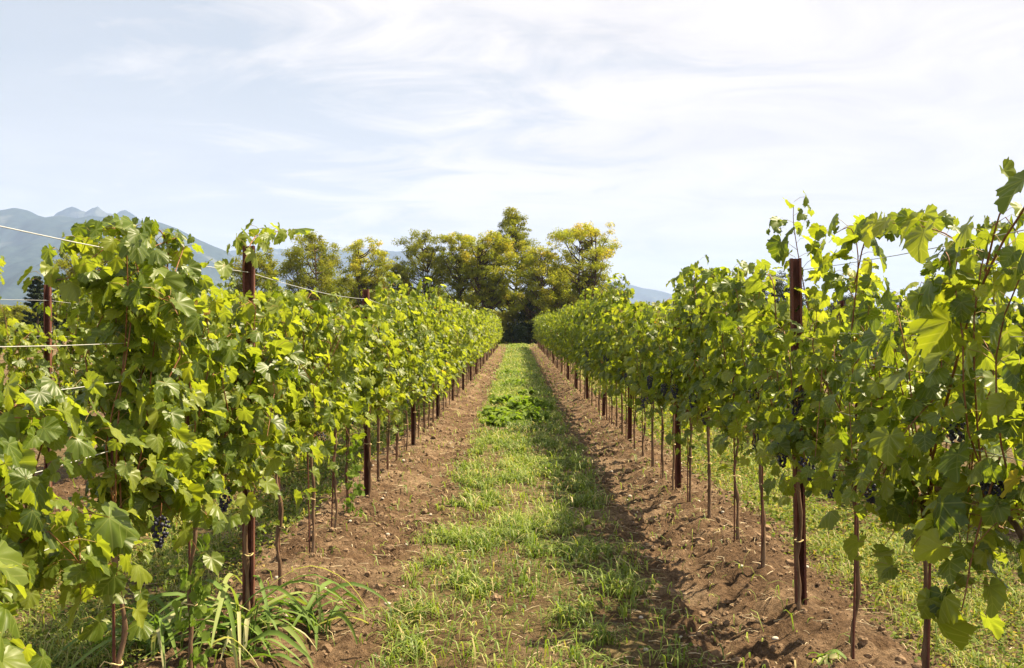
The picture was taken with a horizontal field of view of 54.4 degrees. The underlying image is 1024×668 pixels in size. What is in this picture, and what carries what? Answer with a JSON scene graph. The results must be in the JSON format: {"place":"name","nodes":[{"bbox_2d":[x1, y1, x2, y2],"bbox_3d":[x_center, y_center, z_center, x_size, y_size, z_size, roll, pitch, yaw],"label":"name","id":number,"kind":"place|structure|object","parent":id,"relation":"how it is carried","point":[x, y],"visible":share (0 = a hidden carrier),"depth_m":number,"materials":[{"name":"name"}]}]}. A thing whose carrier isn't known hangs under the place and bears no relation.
{"place":"outdoors","nodes":[
{"label":"outdoors","id":0,"kind":"place"},
{"bbox_2d":[0,208,265,329],"bbox_3d":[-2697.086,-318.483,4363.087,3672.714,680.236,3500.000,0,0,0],"label":"mountains","id":1,"kind":"structure","parent":0,"point":[20,252],"depth_m":4542.70,"materials":[{"name":"stone"}]},
{"bbox_2d":[54,206,140,221],"bbox_3d":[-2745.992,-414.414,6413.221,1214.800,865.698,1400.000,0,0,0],"label":"mountain peaks","id":2,"kind":"object","parent":1,"relation":"attached to","point":[73,212],"visible":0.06,"depth_m":6573.98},
{"bbox_2d":[0,226,386,305],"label":"trellis wire","id":3,"kind":"object","parent":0,"point":[169,260],"visible":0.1,"depth_m":3.35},
{"bbox_2d":[228,248,505,310],"bbox_3d":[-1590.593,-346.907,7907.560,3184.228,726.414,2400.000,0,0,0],"label":"distant hills","id":4,"kind":"structure","parent":0,"point":[276,253],"depth_m":7960.69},
{"bbox_2d":[0,340,1023,667],"bbox_3d":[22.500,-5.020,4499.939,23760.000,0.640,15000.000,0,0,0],"label":"ground","id":5,"kind":"structure","parent":0,"point":[732,584],"depth_m":6.66,"materials":[{"name":"soil"}]},
{"bbox_2d":[0,255,29,412],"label":"grapevine","id":6,"kind":"object","parent":5,"relation":"on","point":[14,323],"visible":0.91,"depth_m":8.34,"materials":[{"name":"green plant"}]},
{"bbox_2d":[0,304,43,344],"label":"bush","id":7,"kind":"object","parent":5,"relation":"on","point":[17,309],"visible":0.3,"depth_m":89.70,"materials":[{"name":"green plant"}]},
{"bbox_2d":[0,324,66,441],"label":"grapevine","id":8,"kind":"object","parent":5,"relation":"on","point":[13,359],"visible":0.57,"depth_m":8.89,"materials":[{"name":"green plant"}]},
{"bbox_2d":[16,276,55,343],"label":"conifer","id":9,"kind":"object","parent":5,"relation":"on","point":[35,294],"visible":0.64,"depth_m":87.94,"materials":[{"name":"green plant"}]},
{"bbox_2d":[43,284,51,486],"bbox_3d":[-4.459,0.672,9.567,0.092,2.295,0.044,0,0,-1],"label":"vineyard post","id":10,"kind":"object","parent":5,"relation":"on","point":[47,292],"visible":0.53,"depth_m":9.57,"materials":[{"name":"wood"}]},
{"bbox_2d":[1,336,102,486],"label":"grapevine","id":11,"kind":"object","parent":5,"relation":"on","point":[65,384],"visible":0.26,"depth_m":9.59,"materials":[{"name":"green plant"}]},
{"bbox_2d":[32,280,118,484],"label":"grapevine","id":12,"kind":"object","parent":5,"relation":"on","point":[61,313],"visible":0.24,"depth_m":10.20,"materials":[{"name":"green plant"}]},
{"bbox_2d":[53,242,109,323],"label":"tree","id":13,"kind":"object","parent":5,"relation":"on","point":[61,263],"visible":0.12,"depth_m":77.14,"materials":[{"name":"green plant"}]},
{"bbox_2d":[0,366,167,667],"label":"grapevine","id":14,"kind":"object","parent":5,"relation":"on","point":[28,537],"visible":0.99,"depth_m":2.85,"materials":[{"name":"green plant"}]},
{"bbox_2d":[110,437,114,667],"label":"vine stake","id":15,"kind":"object","parent":5,"relation":"on","point":[113,605],"visible":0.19,"depth_m":3.70,"materials":[{"name":"wood"}]},
{"bbox_2d":[17,213,231,667],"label":"grapevine","id":16,"kind":"object","parent":5,"relation":"on","point":[138,410],"visible":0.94,"depth_m":3.76,"materials":[{"name":"green plant"}]},
{"bbox_2d":[53,595,263,667],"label":"grass tuft","id":17,"kind":"object","parent":5,"relation":"on","point":[163,631],"visible":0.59,"depth_m":5.03,"materials":[{"name":"plant"}]},
{"bbox_2d":[58,285,286,667],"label":"grapevine","id":18,"kind":"object","parent":5,"relation":"on","point":[211,419],"visible":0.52,"depth_m":4.57,"materials":[{"name":"green plant"}]},
{"bbox_2d":[168,525,224,667],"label":"grapevine","id":19,"kind":"object","parent":5,"relation":"on","point":[198,611],"visible":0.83,"depth_m":4.53,"materials":[{"name":"green plant"}]},
{"bbox_2d":[209,275,241,302],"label":"grapevine","id":20,"kind":"object","parent":5,"relation":"on","point":[232,281],"visible":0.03,"depth_m":15.63,"materials":[{"name":"green plant"}]},
{"bbox_2d":[85,565,380,667],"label":"grass tuft","id":21,"kind":"object","parent":5,"relation":"on","point":[235,612],"visible":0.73,"depth_m":5.09,"materials":[{"name":"plant"}]},
{"bbox_2d":[166,615,313,667],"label":"grass tuft","id":22,"kind":"object","parent":5,"relation":"on","point":[278,633],"visible":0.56,"depth_m":4.88,"materials":[{"name":"plant"}]},
{"bbox_2d":[240,245,256,618],"bbox_3d":[-1.430,0.668,5.408,0.092,2.295,0.042,0,0,-4],"label":"vineyard post","id":23,"kind":"object","parent":5,"relation":"on","point":[248,281],"visible":0.16,"depth_m":5.39,"materials":[{"name":"wood"}]},
{"bbox_2d":[159,219,344,616],"bbox_3d":[-1.420,0.484,5.362,0.916,2.271,1.542,0,0,0],"label":"grapevine","id":24,"kind":"object","parent":5,"relation":"on","point":[270,367],"visible":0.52,"depth_m":5.16,"materials":[{"name":"green plant"}]},
{"bbox_2d":[226,251,280,302],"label":"tree","id":25,"kind":"object","parent":5,"relation":"on","point":[264,266],"visible":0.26,"depth_m":89.80,"materials":[{"name":"green plant"}]},
{"bbox_2d":[259,247,279,292],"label":"tree","id":26,"kind":"object","parent":5,"relation":"on","point":[272,262],"visible":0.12,"depth_m":91.99,"materials":[{"name":"green plant"}]},
{"bbox_2d":[266,231,348,310],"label":"tree","id":27,"kind":"object","parent":5,"relation":"on","point":[294,264],"visible":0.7,"depth_m":94.94,"materials":[{"name":"green plant"}]},
{"bbox_2d":[225,577,398,650],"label":"grass tuft","id":28,"kind":"object","parent":5,"relation":"on","point":[310,611],"visible":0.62,"depth_m":5.54,"materials":[{"name":"plant"}]},
{"bbox_2d":[255,289,369,587],"bbox_3d":[-1.352,0.692,6.363,0.870,1.938,1.379,0,0,0],"label":"grapevine","id":29,"kind":"object","parent":5,"relation":"on","point":[317,310],"visible":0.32,"depth_m":6.36,"materials":[{"name":"green plant"}]},
{"bbox_2d":[267,291,382,552],"bbox_3d":[-1.374,0.677,7.157,0.900,1.952,1.117,0,0,25],"label":"grapevine","id":30,"kind":"object","parent":5,"relation":"on","point":[341,417],"visible":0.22,"depth_m":7.02,"materials":[{"name":"green plant"}]},
{"bbox_2d":[285,287,380,527],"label":"grapevine","id":31,"kind":"object","parent":5,"relation":"on","point":[352,401],"visible":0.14,"depth_m":7.93,"materials":[{"name":"green plant"}]},
{"bbox_2d":[317,270,375,308],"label":"tree","id":32,"kind":"object","parent":5,"relation":"on","point":[345,294],"visible":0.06,"depth_m":105.50,"materials":[{"name":"green plant"}]},
{"bbox_2d":[337,432,364,516],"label":"grapevine","id":33,"kind":"object","parent":5,"relation":"on","point":[357,490],"visible":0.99,"depth_m":8.81,"materials":[{"name":"green plant"}]},
{"bbox_2d":[320,304,396,508],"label":"grapevine","id":34,"kind":"object","parent":5,"relation":"on","point":[366,384],"visible":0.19,"depth_m":8.79,"materials":[{"name":"green plant"}]},
{"bbox_2d":[361,289,370,494],"bbox_3d":[-1.419,0.709,9.725,0.092,2.295,0.042,-1,-1,3],"label":"vineyard post","id":35,"kind":"object","parent":5,"relation":"on","point":[365,293],"visible":0.2,"depth_m":9.73,"materials":[{"name":"wood"}]},
{"bbox_2d":[339,235,393,308],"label":"tree","id":36,"kind":"object","parent":5,"relation":"on","point":[360,273],"visible":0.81,"depth_m":99.18,"materials":[{"name":"green plant"}]},
{"bbox_2d":[338,310,410,497],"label":"grapevine","id":37,"kind":"object","parent":5,"relation":"on","point":[378,354],"visible":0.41,"depth_m":9.49,"materials":[{"name":"green plant"}]},
{"bbox_2d":[345,274,412,480],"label":"grapevine","id":38,"kind":"object","parent":5,"relation":"on","point":[388,307],"visible":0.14,"depth_m":10.68,"materials":[{"name":"green plant"}]},
{"bbox_2d":[370,293,427,469],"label":"grapevine","id":39,"kind":"object","parent":5,"relation":"on","point":[404,352],"visible":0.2,"depth_m":11.37,"materials":[{"name":"green plant"}]},
{"bbox_2d":[381,261,421,297],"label":"tree","id":40,"kind":"object","parent":5,"relation":"on","point":[398,271],"visible":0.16,"depth_m":107.40,"materials":[{"name":"green plant"}]},
{"bbox_2d":[371,278,433,459],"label":"grapevine","id":41,"kind":"object","parent":5,"relation":"on","point":[411,312],"visible":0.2,"depth_m":12.32,"materials":[{"name":"green plant"}]},
{"bbox_2d":[370,287,445,451],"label":"grapevine","id":42,"kind":"object","parent":5,"relation":"on","point":[420,302],"visible":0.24,"depth_m":13.17,"materials":[{"name":"green plant"}]},
{"bbox_2d":[391,228,450,299],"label":"tree","id":43,"kind":"object","parent":5,"relation":"on","point":[426,255],"visible":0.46,"depth_m":107.98,"materials":[{"name":"green plant"}]},
{"bbox_2d":[407,293,444,445],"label":"grapevine","id":44,"kind":"object","parent":5,"relation":"on","point":[429,379],"visible":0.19,"depth_m":13.94,"materials":[{"name":"green plant"}]},
{"bbox_2d":[408,308,443,438],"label":"grapevine","id":45,"kind":"object","parent":5,"relation":"on","point":[433,322],"visible":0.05,"depth_m":14.93,"materials":[{"name":"green plant"}]},
{"bbox_2d":[409,277,455,432],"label":"grapevine","id":46,"kind":"object","parent":5,"relation":"on","point":[436,304],"visible":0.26,"depth_m":15.73,"materials":[{"name":"green plant"}]},
{"bbox_2d":[428,313,451,426],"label":"grapevine","id":47,"kind":"object","parent":5,"relation":"on","point":[447,372],"visible":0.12,"depth_m":16.58,"materials":[{"name":"green plant"}]},
{"bbox_2d":[432,299,456,421],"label":"grapevine","id":48,"kind":"object","parent":5,"relation":"on","point":[451,364],"visible":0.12,"depth_m":17.43,"materials":[{"name":"green plant"}]},
{"bbox_2d":[429,284,464,418],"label":"grapevine","id":49,"kind":"object","parent":5,"relation":"on","point":[445,312],"visible":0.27,"depth_m":18.21,"materials":[{"name":"green plant"}]},
{"bbox_2d":[443,299,466,410],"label":"grapevine","id":50,"kind":"object","parent":5,"relation":"on","point":[454,354],"visible":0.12,"depth_m":19.98,"materials":[{"name":"green plant"}]},
{"bbox_2d":[449,303,470,404],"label":"grapevine","id":51,"kind":"object","parent":5,"relation":"on","point":[460,353],"visible":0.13,"depth_m":21.71,"materials":[{"name":"green plant"}]},
{"bbox_2d":[432,231,488,307],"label":"tree","id":52,"kind":"object","parent":5,"relation":"on","point":[443,263],"visible":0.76,"depth_m":106.40,"materials":[{"name":"green plant"}]},
{"bbox_2d":[450,248,497,313],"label":"tree","id":53,"kind":"object","parent":5,"relation":"on","point":[475,303],"visible":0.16,"depth_m":113.02,"materials":[{"name":"green plant"}]},
{"bbox_2d":[458,230,530,310],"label":"tree","id":54,"kind":"object","parent":5,"relation":"on","point":[483,297],"visible":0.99,"depth_m":104.41,"materials":[{"name":"green plant"}]},
{"bbox_2d":[478,405,512,416],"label":"broadleaf weed","id":55,"kind":"object","parent":5,"relation":"on","point":[495,410],"visible":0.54,"depth_m":19.11,"materials":[{"name":"green plant"}]},
{"bbox_2d":[488,394,516,405],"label":"broadleaf weed","id":56,"kind":"object","parent":5,"relation":"on","point":[495,400],"visible":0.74,"depth_m":22.17,"materials":[{"name":"green plant"}]},
{"bbox_2d":[481,412,524,426],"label":"broadleaf weed","id":57,"kind":"object","parent":5,"relation":"on","point":[511,418],"visible":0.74,"depth_m":17.57,"materials":[{"name":"green plant"}]},
{"bbox_2d":[214,439,808,661],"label":"pebbles","id":58,"kind":"object","parent":5,"relation":"on","point":[640,617],"visible":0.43,"depth_m":6.87,"materials":[{"name":"stone"}]},
{"bbox_2d":[2,369,1023,667],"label":"side grass","id":59,"kind":"structure","parent":5,"relation":"on","point":[326,483],"depth_m":6.75,"materials":[{"name":"plant"}]},
{"bbox_2d":[2,383,1023,667],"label":"clover cover","id":60,"kind":"object","parent":5,"relation":"on","point":[752,477],"visible":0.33,"depth_m":7.42,"materials":[{"name":"green plant"}]},
{"bbox_2d":[499,308,527,343],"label":"bush","id":61,"kind":"object","parent":5,"relation":"on","point":[512,320],"visible":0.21,"depth_m":107.44,"materials":[{"name":"green plant"}]},
{"bbox_2d":[487,206,540,323],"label":"tree","id":62,"kind":"object","parent":5,"relation":"on","point":[511,221],"visible":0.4,"depth_m":108.27,"materials":[{"name":"green plant"}]},
{"bbox_2d":[184,342,849,667],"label":"grass","id":63,"kind":"structure","parent":5,"relation":"on","point":[520,358],"depth_m":7.41,"materials":[{"name":"plant"}]},
{"bbox_2d":[503,323,532,343],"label":"bush","id":64,"kind":"object","parent":5,"relation":"on","point":[518,331],"visible":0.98,"depth_m":100.93,"materials":[{"name":"green plant"}]},
{"bbox_2d":[505,395,540,411],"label":"broadleaf weed","id":65,"kind":"object","parent":5,"relation":"on","point":[516,406],"visible":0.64,"depth_m":20.11,"materials":[{"name":"green plant"}]},
{"bbox_2d":[23,363,1023,667],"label":"soil clods","id":66,"kind":"object","parent":5,"relation":"on","point":[327,649],"visible":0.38,"depth_m":7.87,"materials":[{"name":"soil"}]},
{"bbox_2d":[516,302,537,343],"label":"bush","id":67,"kind":"object","parent":5,"relation":"on","point":[523,314],"visible":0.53,"depth_m":102.77,"materials":[{"name":"green plant"}]},
{"bbox_2d":[509,405,549,421],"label":"broadleaf weed","id":68,"kind":"object","parent":5,"relation":"on","point":[535,413],"visible":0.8,"depth_m":18.21,"materials":[{"name":"green plant"}]},
{"bbox_2d":[520,396,554,410],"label":"broadleaf weed","id":69,"kind":"object","parent":5,"relation":"on","point":[536,402],"visible":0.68,"depth_m":20.89,"materials":[{"name":"green plant"}]},
{"bbox_2d":[505,245,574,323],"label":"tree","id":70,"kind":"object","parent":5,"relation":"on","point":[536,288],"visible":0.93,"depth_m":102.25,"materials":[{"name":"green plant"}]},
{"bbox_2d":[550,288,578,312],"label":"bush","id":71,"kind":"object","parent":5,"relation":"on","point":[572,299],"visible":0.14,"depth_m":103.60,"materials":[{"name":"green plant"}]},
{"bbox_2d":[558,302,576,388],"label":"grapevine","id":72,"kind":"object","parent":5,"relation":"on","point":[571,311],"visible":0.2,"depth_m":27.05,"materials":[{"name":"green plant"}]},
{"bbox_2d":[570,289,592,398],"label":"grapevine","id":73,"kind":"object","parent":5,"relation":"on","point":[578,326],"visible":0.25,"depth_m":22.75,"materials":[{"name":"green plant"}]},
{"bbox_2d":[545,220,622,306],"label":"tree","id":74,"kind":"object","parent":5,"relation":"on","point":[590,277],"visible":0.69,"depth_m":105.17,"materials":[{"name":"green plant"}]},
{"bbox_2d":[576,288,599,405],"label":"grapevine","id":75,"kind":"object","parent":5,"relation":"on","point":[588,313],"visible":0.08,"depth_m":21.16,"materials":[{"name":"green plant"}]},
{"bbox_2d":[579,295,608,416],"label":"grapevine","id":76,"kind":"object","parent":5,"relation":"on","point":[591,321],"visible":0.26,"depth_m":18.61,"materials":[{"name":"green plant"}]},
{"bbox_2d":[585,297,607,419],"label":"grapevine","id":77,"kind":"object","parent":5,"relation":"on","point":[594,363],"visible":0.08,"depth_m":17.61,"materials":[{"name":"green plant"}]},
{"bbox_2d":[582,288,618,423],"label":"grapevine","id":78,"kind":"object","parent":5,"relation":"on","point":[596,354],"visible":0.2,"depth_m":16.80,"materials":[{"name":"green plant"}]},
{"bbox_2d":[589,277,627,426],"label":"grapevine","id":79,"kind":"object","parent":5,"relation":"on","point":[598,341],"visible":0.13,"depth_m":15.88,"materials":[{"name":"green plant"}]},
{"bbox_2d":[596,273,640,434],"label":"grapevine","id":80,"kind":"object","parent":5,"relation":"on","point":[620,298],"visible":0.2,"depth_m":14.98,"materials":[{"name":"green plant"}]},
{"bbox_2d":[600,304,637,439],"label":"grapevine","id":81,"kind":"object","parent":5,"relation":"on","point":[616,370],"visible":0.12,"depth_m":14.25,"materials":[{"name":"green plant"}]},
{"bbox_2d":[601,303,646,448],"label":"grapevine","id":82,"kind":"object","parent":5,"relation":"on","point":[615,310],"visible":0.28,"depth_m":13.37,"materials":[{"name":"green plant"}]},
{"bbox_2d":[605,300,668,455],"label":"grapevine","id":83,"kind":"object","parent":5,"relation":"on","point":[635,307],"visible":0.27,"depth_m":12.56,"materials":[{"name":"green plant"}]},
{"bbox_2d":[619,304,672,466],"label":"grapevine","id":84,"kind":"object","parent":5,"relation":"on","point":[638,319],"visible":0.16,"depth_m":11.64,"materials":[{"name":"green plant"}]},
{"bbox_2d":[620,304,672,477],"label":"grapevine","id":85,"kind":"object","parent":5,"relation":"on","point":[629,360],"visible":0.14,"depth_m":10.78,"materials":[{"name":"green plant"}]},
{"bbox_2d":[626,292,689,489],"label":"grapevine","id":86,"kind":"object","parent":5,"relation":"on","point":[661,384],"visible":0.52,"depth_m":9.97,"materials":[{"name":"green plant"}]},
{"bbox_2d":[672,301,680,488],"bbox_3d":[1.649,0.713,9.939,0.092,2.216,0.042,-1,1,1],"label":"vineyard post","id":87,"kind":"object","parent":5,"relation":"on","point":[677,463],"visible":0.18,"depth_m":9.96,"materials":[{"name":"wood"}]},
{"bbox_2d":[661,289,723,501],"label":"grapevine","id":88,"kind":"object","parent":5,"relation":"on","point":[681,389],"visible":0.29,"depth_m":9.11,"materials":[{"name":"green plant"}]},
{"bbox_2d":[643,255,754,517],"bbox_3d":[1.603,0.461,8.301,0.922,2.261,1.219,0,0,0],"label":"grapevine","id":89,"kind":"object","parent":5,"relation":"on","point":[700,408],"visible":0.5,"depth_m":8.27,"materials":[{"name":"green plant"}]},
{"bbox_2d":[689,259,783,539],"bbox_3d":[1.718,0.516,7.327,0.804,2.146,1.105,0,0,0],"label":"grapevine","id":90,"kind":"object","parent":5,"relation":"on","point":[732,295],"visible":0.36,"depth_m":7.33,"materials":[{"name":"green plant"}]},
{"bbox_2d":[712,292,820,567],"bbox_3d":[1.625,0.655,6.433,0.705,1.868,1.291,0,0,0],"label":"grapevine","id":91,"kind":"object","parent":5,"relation":"on","point":[734,413],"visible":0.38,"depth_m":6.54,"materials":[{"name":"green plant"}]},
{"bbox_2d":[762,270,805,308],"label":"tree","id":92,"kind":"object","parent":5,"relation":"on","point":[777,288],"visible":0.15,"depth_m":122.85,"materials":[{"name":"green plant"}]},
{"bbox_2d":[788,258,806,604],"bbox_3d":[1.626,0.679,5.650,0.093,2.216,0.043,-1,0,3],"label":"vineyard post","id":93,"kind":"object","parent":5,"relation":"on","point":[795,270],"visible":0.33,"depth_m":5.65,"materials":[{"name":"wood"}]},
{"bbox_2d":[721,191,900,611],"bbox_3d":[1.645,0.392,5.572,0.868,2.430,1.207,0,0,0],"label":"grapevine","id":94,"kind":"object","parent":5,"relation":"on","point":[785,431],"visible":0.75,"depth_m":5.59,"materials":[{"name":"green plant"}]},
{"bbox_2d":[807,649,846,664],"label":"leaf","id":95,"kind":"object","parent":5,"relation":"on","point":[828,656],"visible":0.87,"depth_m":4.84,"materials":[{"name":"plant"}]},
{"bbox_2d":[819,297,855,384],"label":"grapevine","id":96,"kind":"object","parent":5,"relation":"on","point":[836,318],"visible":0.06,"depth_m":14.21,"materials":[{"name":"green plant"}]},
{"bbox_2d":[852,403,856,660],"bbox_3d":[1.639,1.018,4.759,0.014,1.400,0.013,0,2,0],"label":"vine stake","id":97,"kind":"object","parent":5,"relation":"on","point":[854,596],"visible":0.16,"depth_m":4.76,"materials":[{"name":"wood"}]},
{"bbox_2d":[767,208,950,659],"bbox_3d":[1.627,0.517,4.820,0.814,2.224,1.136,0,0,0],"label":"grapevine","id":98,"kind":"object","parent":5,"relation":"on","point":[866,310],"visible":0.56,"depth_m":4.79,"materials":[{"name":"green plant"}]},
{"bbox_2d":[837,263,882,410],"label":"grapevine","id":99,"kind":"object","parent":5,"relation":"on","point":[862,292],"visible":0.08,"depth_m":13.36,"materials":[{"name":"green plant"}]},
{"bbox_2d":[854,288,907,399],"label":"grapevine","id":100,"kind":"object","parent":5,"relation":"on","point":[900,298],"visible":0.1,"depth_m":12.17,"materials":[{"name":"green plant"}]},
{"bbox_2d":[817,157,1023,667],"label":"grapevine","id":101,"kind":"object","parent":5,"relation":"on","point":[899,454],"visible":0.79,"depth_m":3.77,"materials":[{"name":"green plant"}]},
{"bbox_2d":[927,426,932,667],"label":"vine stake","id":102,"kind":"object","parent":5,"relation":"on","point":[929,620],"depth_m":3.90,"materials":[{"name":"wood"}]},
{"bbox_2d":[884,213,1023,650],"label":"grapevine","id":103,"kind":"object","parent":5,"relation":"on","point":[999,506],"visible":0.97,"depth_m":3.19,"materials":[{"name":"green plant"}]},
{"bbox_2d":[942,233,1011,450],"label":"grapevine","id":104,"kind":"object","parent":5,"relation":"on","point":[981,322],"visible":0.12,"depth_m":9.76,"materials":[{"name":"green plant"}]},
{"bbox_2d":[980,296,1023,409],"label":"grapevine","id":105,"kind":"object","parent":5,"relation":"on","point":[1014,316],"visible":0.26,"depth_m":9.07,"materials":[{"name":"green plant"}]},
{"bbox_2d":[0,0,1023,312],"label":"sky","id":106,"kind":"structure","parent":0,"point":[684,126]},
{"bbox_2d":[47,417,1022,667],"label":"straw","id":107,"kind":"object","parent":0,"point":[575,566],"visible":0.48,"depth_m":6.99,"materials":[{"name":"plant"}]},
{"bbox_2d":[595,282,1015,316],"bbox_3d":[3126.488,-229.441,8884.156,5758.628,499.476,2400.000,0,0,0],"label":"hills","id":108,"kind":"structure","parent":0,"point":[645,295],"depth_m":8984.72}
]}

